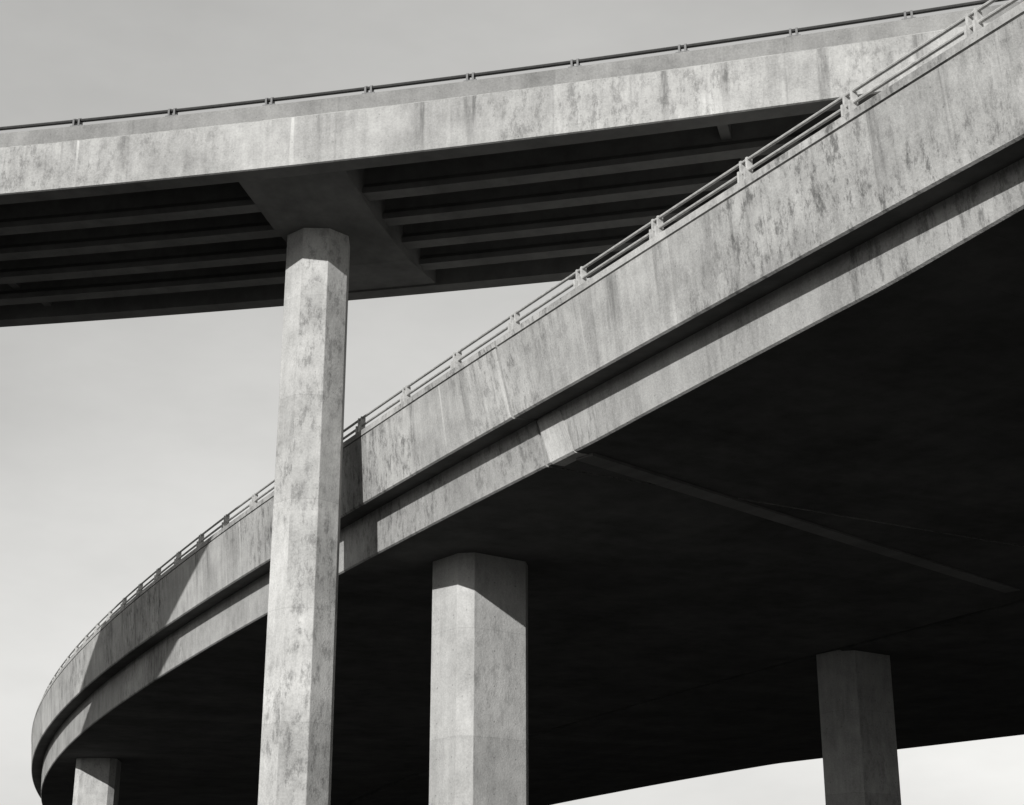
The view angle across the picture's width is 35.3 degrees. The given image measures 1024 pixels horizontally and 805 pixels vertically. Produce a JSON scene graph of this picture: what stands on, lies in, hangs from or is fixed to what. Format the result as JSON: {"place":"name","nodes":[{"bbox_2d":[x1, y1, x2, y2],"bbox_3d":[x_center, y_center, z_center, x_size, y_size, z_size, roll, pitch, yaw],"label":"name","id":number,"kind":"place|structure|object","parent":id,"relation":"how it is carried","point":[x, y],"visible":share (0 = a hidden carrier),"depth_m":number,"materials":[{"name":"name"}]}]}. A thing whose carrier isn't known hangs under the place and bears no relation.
{"place":"outdoors","nodes":[
{"label":"outdoors","id":0,"kind":"place"},
{"bbox_2d":[0,0,1023,804],"label":"sky","id":1,"kind":"structure","parent":0,"point":[123,441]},
{"label":"ground","id":2,"kind":"structure","parent":0,"visible":0},
{"bbox_2d":[72,758,120,804],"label":"bridge pier","id":3,"kind":"structure","parent":2,"relation":"on","point":[97,781],"depth_m":72.11,"materials":[{"name":"concrete"}]},
{"bbox_2d":[429,552,528,804],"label":"bridge pier","id":4,"kind":"structure","parent":2,"relation":"on","point":[479,708],"depth_m":36.66,"materials":[{"name":"concrete"}]},
{"bbox_2d":[816,650,900,804],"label":"bridge pier","id":5,"kind":"structure","parent":2,"relation":"on","point":[859,742],"depth_m":48.54,"materials":[{"name":"concrete"}]},
{"bbox_2d":[31,1,1023,804],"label":"curved highway ramp","id":6,"kind":"structure","parent":5,"relation":"on","point":[719,473],"depth_m":34.98,"materials":[{"name":"concrete"}]},
{"bbox_2d":[41,0,1017,699],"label":"bridge guard railing","id":7,"kind":"object","parent":6,"relation":"on","point":[849,100],"visible":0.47,"depth_m":27.83,"materials":[{"name":"metal"}]},
{"bbox_3d":[-4.600,13.092,32.393,2.937,0.300,2.937,0,-19,0],"label":"footing","id":8,"kind":"object","parent":2,"relation":"on","visible":0},
{"bbox_2d":[258,228,349,804],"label":"shaft","id":9,"kind":"object","parent":8,"relation":"on","point":[297,727],"visible":1,"depth_m":35.39,"materials":[{"name":"concrete"}]},
{"bbox_2d":[0,1,1022,326],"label":"highway overpass","id":10,"kind":"object","parent":9,"relation":"on","point":[524,179],"visible":0.74,"depth_m":36.27,"materials":[{"name":"concrete"}]},
{"bbox_2d":[0,0,1023,130],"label":"steel pipe railing","id":11,"kind":"object","parent":10,"relation":"on","point":[365,89],"visible":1,"depth_m":34.87,"materials":[{"name":"grey metal"}]}
]}

